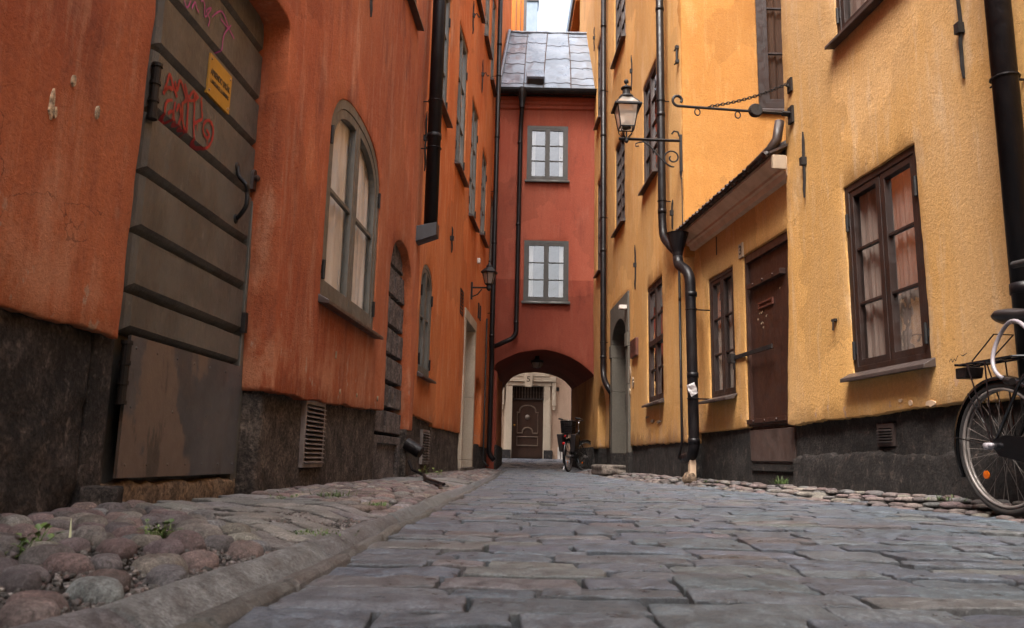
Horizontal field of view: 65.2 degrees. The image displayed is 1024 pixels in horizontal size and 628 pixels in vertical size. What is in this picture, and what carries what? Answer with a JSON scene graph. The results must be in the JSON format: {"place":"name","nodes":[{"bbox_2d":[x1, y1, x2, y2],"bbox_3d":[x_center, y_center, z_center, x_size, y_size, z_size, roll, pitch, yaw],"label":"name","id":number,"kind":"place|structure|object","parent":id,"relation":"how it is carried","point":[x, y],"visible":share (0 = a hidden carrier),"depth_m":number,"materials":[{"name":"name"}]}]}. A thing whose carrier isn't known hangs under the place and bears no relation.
{"place":"outdoors","nodes":[
{"label":"outdoors","id":0,"kind":"place"},
{"bbox_2d":[0,468,500,627],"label":"pavement","id":1,"kind":"structure","parent":0,"point":[110,529],"depth_m":2.12,"materials":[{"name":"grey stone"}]},
{"bbox_2d":[5,533,36,557],"bbox_3d":[-1.050,0.492,1.696,0.122,0.046,0.132,1,-10,0],"label":"weed plant","id":2,"kind":"object","parent":1,"relation":"on","point":[22,540],"visible":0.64,"depth_m":1.68,"materials":[{"name":"green plant"}]},
{"bbox_2d":[15,522,62,550],"bbox_3d":[-1.034,0.493,1.763,0.089,0.068,0.123,1,-10,0],"label":"weed plant","id":3,"kind":"object","parent":1,"relation":"on","point":[38,526],"visible":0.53,"depth_m":1.75,"materials":[{"name":"green plant"}]},
{"bbox_2d":[137,519,181,538],"bbox_3d":[-0.894,0.545,2.033,0.111,0.049,0.104,8,-12,-32],"label":"weed plant","id":4,"kind":"object","parent":1,"relation":"on","point":[163,533],"visible":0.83,"depth_m":2.03,"materials":[{"name":"green plant"}]},
{"bbox_2d":[287,528,358,535],"bbox_3d":[-0.607,0.667,2.458,0.283,0.010,0.227,5,-11,-19],"label":"weed plant","id":5,"kind":"object","parent":1,"relation":"on","point":[313,532],"visible":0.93,"depth_m":2.44,"materials":[{"name":"green plant"}]},
{"bbox_2d":[301,489,372,497],"bbox_3d":[-0.988,0.960,4.280,0.410,0.050,0.323,-7,-13,37],"label":"weed plant","id":6,"kind":"object","parent":1,"relation":"on","point":[335,495],"visible":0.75,"depth_m":4.25,"materials":[{"name":"green plant"}]},
{"bbox_2d":[364,501,390,505],"bbox_3d":[-0.627,0.887,3.757,0.130,0.022,0.138,1,-10,0],"label":"weed plant","id":7,"kind":"object","parent":1,"relation":"on","point":[377,503],"visible":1,"depth_m":3.75,"materials":[{"name":"green plant"}]},
{"bbox_2d":[407,460,445,486],"bbox_3d":[-0.785,1.486,7.554,0.191,0.191,2.797,3,-11,-12],"label":"drain trough","id":8,"kind":"object","parent":1,"relation":"on","point":[439,483],"visible":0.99,"depth_m":7.21,"materials":[{"name":"black paint"}]},
{"bbox_2d":[414,465,441,474],"bbox_3d":[-1.054,1.922,9.811,0.520,0.135,0.293,1,-10,0],"label":"weed plant","id":9,"kind":"object","parent":1,"relation":"on","point":[430,472],"visible":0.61,"depth_m":9.80,"materials":[{"name":"green plant"}]},
{"bbox_2d":[50,472,1023,611],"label":"ground","id":10,"kind":"structure","parent":0,"point":[62,591],"depth_m":4.97,"materials":[{"name":"grey stone"}]},
{"bbox_2d":[69,520,71,537],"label":"pale shoot","id":11,"kind":"object","parent":10,"relation":"on","point":[70,529],"visible":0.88,"depth_m":2.00,"materials":[{"name":"green"}]},
{"bbox_2d":[79,485,123,505],"bbox_3d":[-1.516,0.706,2.946,0.135,0.144,0.134,4,-11,-17],"label":"corner stone","id":12,"kind":"object","parent":10,"relation":"on","point":[97,495],"visible":0.42,"depth_m":2.90,"materials":[{"name":"grey stone"}]},
{"bbox_2d":[0,0,445,515],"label":"town house","id":13,"kind":"structure","parent":10,"relation":"on","point":[203,294],"depth_m":4.30,"materials":[{"name":"orange paint"}]},
{"bbox_2d":[101,0,263,483],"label":"door","id":14,"kind":"structure","parent":13,"relation":"in","point":[174,412],"depth_m":4.05,"materials":[{"name":"grey paint"}]},
{"bbox_2d":[204,53,231,114],"bbox_3d":[-1.602,-1.256,4.378,0.021,0.226,0.281,1,-10,4],"label":"door sign","id":15,"kind":"object","parent":14,"relation":"attached to","point":[217,90],"visible":1,"depth_m":4.36,"materials":[{"name":"gold metal"}]},
{"bbox_2d":[318,99,383,339],"bbox_3d":[-1.306,-0.799,6.627,0.196,1.788,1.740,1,-10,4],"label":"window","id":16,"kind":"structure","parent":13,"relation":"in","point":[353,197],"depth_m":6.60,"materials":[{"name":"grey paint"}]},
{"bbox_2d":[403,438,424,457],"bbox_3d":[-1.100,1.500,8.951,0.243,0.220,0.144,-1,-11,15],"label":"drain spout","id":17,"kind":"object","parent":13,"relation":"attached to","point":[413,448],"visible":1,"depth_m":8.90,"materials":[{"name":"black paint"}]},
{"bbox_2d":[407,0,423,30],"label":"window","id":18,"kind":"structure","parent":13,"relation":"in","point":[412,3],"depth_m":8.94,"materials":[{"name":"grey paint"}]},
{"bbox_2d":[10,470,505,627],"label":"curb","id":19,"kind":"object","parent":10,"relation":"on","point":[225,596],"visible":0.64,"depth_m":1.55,"materials":[{"name":"stone"}]},
{"bbox_2d":[408,0,511,475],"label":"town house","id":20,"kind":"structure","parent":10,"relation":"on","point":[452,417],"depth_m":13.63,"materials":[{"name":"orange paint"}]},
{"bbox_2d":[417,264,435,383],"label":"window","id":21,"kind":"structure","parent":20,"relation":"in","point":[426,298],"depth_m":10.30,"materials":[{"name":"grey paint"}]},
{"bbox_2d":[442,0,452,127],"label":"window","id":22,"kind":"structure","parent":20,"relation":"in","point":[445,114],"depth_m":11.87,"materials":[{"name":"grey paint"}]},
{"bbox_2d":[454,25,468,187],"bbox_3d":[-0.846,-3.504,13.393,0.195,2.514,1.146,0,-10,4],"label":"window","id":23,"kind":"structure","parent":20,"relation":"in","point":[459,162],"depth_m":13.55,"materials":[{"name":"grey paint"}]},
{"bbox_2d":[468,102,479,232],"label":"window","id":24,"kind":"structure","parent":20,"relation":"in","point":[474,138],"depth_m":15.19,"materials":[{"name":"grey paint"}]},
{"bbox_2d":[477,0,485,23],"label":"window","id":25,"kind":"structure","parent":20,"relation":"in","point":[479,2],"depth_m":15.62,"materials":[{"name":"grey paint"}]},
{"bbox_2d":[479,153,488,247],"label":"window","id":26,"kind":"structure","parent":20,"relation":"in","point":[484,177],"depth_m":16.91,"materials":[{"name":"grey paint"}]},
{"bbox_2d":[471,260,497,299],"bbox_3d":[-0.497,-0.642,14.719,0.486,0.750,0.286,4,-11,-15],"label":"wall lantern","id":27,"kind":"object","parent":20,"relation":"attached to","point":[489,270],"depth_m":14.71,"materials":[{"name":"metal"}]},
{"bbox_2d":[484,0,492,59],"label":"window","id":28,"kind":"structure","parent":20,"relation":"in","point":[487,9],"depth_m":17.19,"materials":[{"name":"grey paint"}]},
{"bbox_2d":[489,196,492,262],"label":"window","id":29,"kind":"structure","parent":20,"relation":"in","point":[490,251],"depth_m":18.57,"materials":[{"name":"grey paint"}]},
{"bbox_2d":[490,0,496,96],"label":"window","id":30,"kind":"structure","parent":20,"relation":"in","point":[493,9],"depth_m":18.61,"materials":[{"name":"grey paint"}]},
{"bbox_2d":[511,0,526,30],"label":"town house","id":31,"kind":"structure","parent":10,"relation":"on","point":[519,15],"depth_m":24.90,"materials":[{"name":"orange paint"}]},
{"bbox_2d":[501,372,570,459],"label":"town house","id":32,"kind":"structure","parent":10,"relation":"on","point":[536,406],"depth_m":30.86,"materials":[{"name":"beige paint"}]},
{"bbox_2d":[511,400,543,458],"bbox_3d":[0.593,4.492,30.897,1.251,2.337,0.200,1,-10,0],"label":"door","id":33,"kind":"structure","parent":32,"relation":"in","point":[527,415],"depth_m":30.92,"materials":[{"name":"brown wood"}]},
{"bbox_2d":[486,29,596,469],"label":"bridge house","id":34,"kind":"structure","parent":10,"relation":"on","point":[544,295],"depth_m":18.83,"materials":[{"name":"red paint"}]},
{"bbox_2d":[526,0,538,30],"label":"chimney stack","id":35,"kind":"object","parent":34,"relation":"on","point":[532,14],"visible":0.15,"depth_m":37.62,"materials":[{"name":"metal"}]},
{"bbox_2d":[531,356,543,368],"bbox_3d":[0.600,1.141,19.106,0.319,0.326,0.319,1,-10,0],"label":"ceiling lamp","id":36,"kind":"object","parent":34,"relation":"attached to","point":[537,360],"visible":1,"depth_m":19.07,"materials":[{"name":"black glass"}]},
{"bbox_2d":[521,240,569,303],"bbox_3d":[0.786,-0.898,18.843,1.110,1.503,0.922,1,-10,0],"label":"window","id":37,"kind":"structure","parent":34,"relation":"in","point":[546,263],"depth_m":18.58,"materials":[{"name":"grey paint"}]},
{"bbox_2d":[525,126,569,182],"bbox_3d":[0.840,-3.723,19.357,1.049,1.423,0.922,1,-10,0],"label":"window","id":38,"kind":"structure","parent":34,"relation":"in","point":[547,146],"depth_m":19.08,"materials":[{"name":"grey paint"}]},
{"bbox_2d":[558,447,562,459],"bbox_3d":[1.836,5.297,30.400,0.194,0.530,0.300,1,-10,0],"label":"utility box","id":39,"kind":"object","parent":10,"relation":"on","point":[559,455],"visible":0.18,"depth_m":30.25,"materials":[{"name":"white paint"}]},
{"bbox_2d":[566,0,579,405],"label":"town house","id":40,"kind":"structure","parent":10,"relation":"on","point":[573,24],"depth_m":25.96,"materials":[{"name":"orange paint"}]},
{"bbox_2d":[580,0,785,477],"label":"town house","id":41,"kind":"structure","parent":10,"relation":"on","point":[658,54],"depth_m":11.57,"materials":[{"name":"paint"}]},
{"bbox_2d":[593,40,600,130],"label":"window","id":42,"kind":"structure","parent":41,"relation":"in","point":[597,122],"depth_m":18.63,"materials":[{"name":"black paint"}]},
{"bbox_2d":[593,178,600,277],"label":"window","id":43,"kind":"structure","parent":41,"relation":"in","point":[597,273],"depth_m":18.03,"materials":[{"name":"black paint"}]},
{"bbox_2d":[611,132,624,237],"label":"window","id":44,"kind":"structure","parent":41,"relation":"in","point":[620,151],"depth_m":15.30,"materials":[{"name":"black paint"}]},
{"bbox_2d":[610,0,625,68],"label":"window","id":45,"kind":"structure","parent":41,"relation":"in","point":[620,4],"depth_m":15.83,"materials":[{"name":"black paint"}]},
{"bbox_2d":[630,337,638,358],"bbox_3d":[2.008,0.560,13.140,0.059,0.290,0.508,2,-10,-2],"label":"wall plaque","id":46,"kind":"object","parent":41,"relation":"attached to","point":[634,347],"depth_m":12.98,"materials":[{"name":"brown metal"}]},
{"bbox_2d":[611,79,682,177],"bbox_3d":[1.751,-2.405,10.359,0.902,1.346,0.364,1,-10,0],"label":"wall lantern","id":47,"kind":"object","parent":41,"relation":"attached to","point":[626,96],"depth_m":10.33,"materials":[{"name":"metal"}]},
{"bbox_2d":[638,61,657,195],"bbox_3d":[2.157,-2.894,12.466,0.192,1.833,1.118,2,-10,-2],"label":"window","id":48,"kind":"structure","parent":41,"relation":"in","point":[650,88],"depth_m":12.52,"materials":[{"name":"black paint"}]},
{"bbox_2d":[641,276,663,407],"bbox_3d":[2.093,0.417,11.671,0.195,1.830,1.156,2,-10,-2],"label":"window","id":49,"kind":"structure","parent":41,"relation":"in","point":[655,300],"depth_m":11.75,"materials":[{"name":"black paint"}]},
{"bbox_2d":[755,0,783,111],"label":"window","id":50,"kind":"structure","parent":41,"relation":"in","point":[768,12],"depth_m":10.59,"materials":[{"name":"brown paint"}]},
{"bbox_2d":[666,119,796,484],"bbox_3d":[3.917,0.123,8.703,3.878,3.942,2.902,2,-10,-6],"label":"annex","id":51,"kind":"object","parent":10,"relation":"on","point":[737,320],"visible":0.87,"depth_m":8.42,"materials":[{"name":"paint"}]},
{"bbox_2d":[686,382,697,396],"bbox_3d":[2.021,0.849,8.981,0.012,0.156,0.387,2,-10,-6],"label":"paper note","id":52,"kind":"object","parent":51,"relation":"attached to","point":[692,388],"visible":1,"depth_m":8.96,"materials":[{"name":"white paper"}]},
{"bbox_2d":[699,266,736,403],"bbox_3d":[2.344,0.250,9.014,0.244,1.485,0.847,2,-10,-6],"label":"window","id":53,"kind":"structure","parent":51,"relation":"in","point":[722,330],"depth_m":9.07,"materials":[{"name":"brown paint"}]},
{"bbox_2d":[738,242,744,258],"bbox_3d":[2.446,-0.676,8.537,0.024,0.156,0.118,2,-10,-6],"label":"house number plate","id":54,"kind":"object","parent":51,"relation":"attached to","point":[740,250],"visible":1,"depth_m":8.52,"materials":[{"name":"grey metal"}]},
{"bbox_2d":[727,231,796,484],"bbox_3d":[2.546,0.549,7.861,0.250,2.539,1.614,2,-10,-6],"label":"door","id":55,"kind":"structure","parent":51,"relation":"in","point":[773,441],"depth_m":7.84,"materials":[{"name":"wood"}]},
{"bbox_2d":[781,0,1023,503],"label":"town house","id":56,"kind":"structure","parent":10,"relation":"on","point":[905,177],"depth_m":5.64,"materials":[{"name":"beige paint"}]},
{"bbox_2d":[671,77,794,124],"bbox_3d":[2.014,-1.990,7.301,1.142,0.437,0.083,3,-10,-8],"label":"sign bracket","id":57,"kind":"object","parent":56,"relation":"attached to","point":[754,110],"visible":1,"depth_m":7.29,"materials":[{"name":"metal"}]},
{"bbox_2d":[824,0,882,49],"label":"window","id":58,"kind":"structure","parent":56,"relation":"in","point":[850,14],"depth_m":6.44,"materials":[{"name":"brown paint"}]},
{"bbox_2d":[840,145,935,382],"bbox_3d":[2.695,-0.328,5.793,0.195,1.564,1.050,2,-10,-6],"label":"window","id":59,"kind":"structure","parent":56,"relation":"in","point":[890,312],"depth_m":5.79,"materials":[{"name":"brown paint"}]},
{"bbox_2d":[537,0,570,31],"label":"sky","id":60,"kind":"structure","parent":0,"point":[553,15],"materials":[{"name":"white"}]},
{"bbox_2d":[228,458,1023,627],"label":"road","id":61,"kind":"structure","parent":0,"point":[533,543],"depth_m":1.96,"materials":[{"name":"stone"}]},
{"bbox_2d":[557,417,590,471],"bbox_3d":[1.284,2.898,17.780,0.741,1.195,1.762,-3,-11,23],"label":"bicycle","id":62,"kind":"object","parent":61,"relation":"on","point":[568,427],"visible":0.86,"depth_m":17.22,"materials":[{"name":"metal"}]},
{"bbox_2d":[575,469,1023,522],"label":"pavement","id":63,"kind":"structure","parent":0,"point":[958,505],"depth_m":5.78,"materials":[{"name":"grey stone"}]},
{"bbox_2d":[591,464,625,475],"bbox_3d":[1.709,2.777,14.231,0.433,0.197,1.610,2,-10,-2],"label":"doorstep","id":64,"kind":"object","parent":63,"relation":"on","point":[604,469],"visible":0.88,"depth_m":13.49,"materials":[{"name":"stone"}]},
{"bbox_2d":[682,472,696,483],"bbox_3d":[2.026,1.882,9.117,0.169,0.168,0.172,1,-10,0],"label":"foot stone","id":65,"kind":"object","parent":63,"relation":"on","point":[688,477],"visible":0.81,"depth_m":9.06,"materials":[{"name":"beige stone"}]},
{"bbox_2d":[773,478,792,483],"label":"weed plant","id":66,"kind":"object","parent":63,"relation":"on","point":[783,481],"visible":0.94,"depth_m":7.16,"materials":[{"name":"green plant"}]},
{"bbox_2d":[927,493,969,500],"bbox_3d":[2.632,1.093,4.771,0.210,0.039,0.243,7,-12,-29],"label":"weed plant","id":67,"kind":"object","parent":63,"relation":"on","point":[948,497],"visible":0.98,"depth_m":4.80,"materials":[{"name":"green plant"}]},
{"bbox_2d":[953,259,1023,515],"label":"bicycle","id":68,"kind":"object","parent":63,"relation":"on","point":[1007,446],"visible":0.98,"depth_m":4.23,"materials":[{"name":"metal"}]},
{"bbox_2d":[990,319,1023,384],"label":"bicycle lock","id":69,"kind":"object","parent":68,"relation":"attached to","point":[1009,380],"visible":1,"depth_m":4.07,"materials":[{"name":"white"}]}
]}

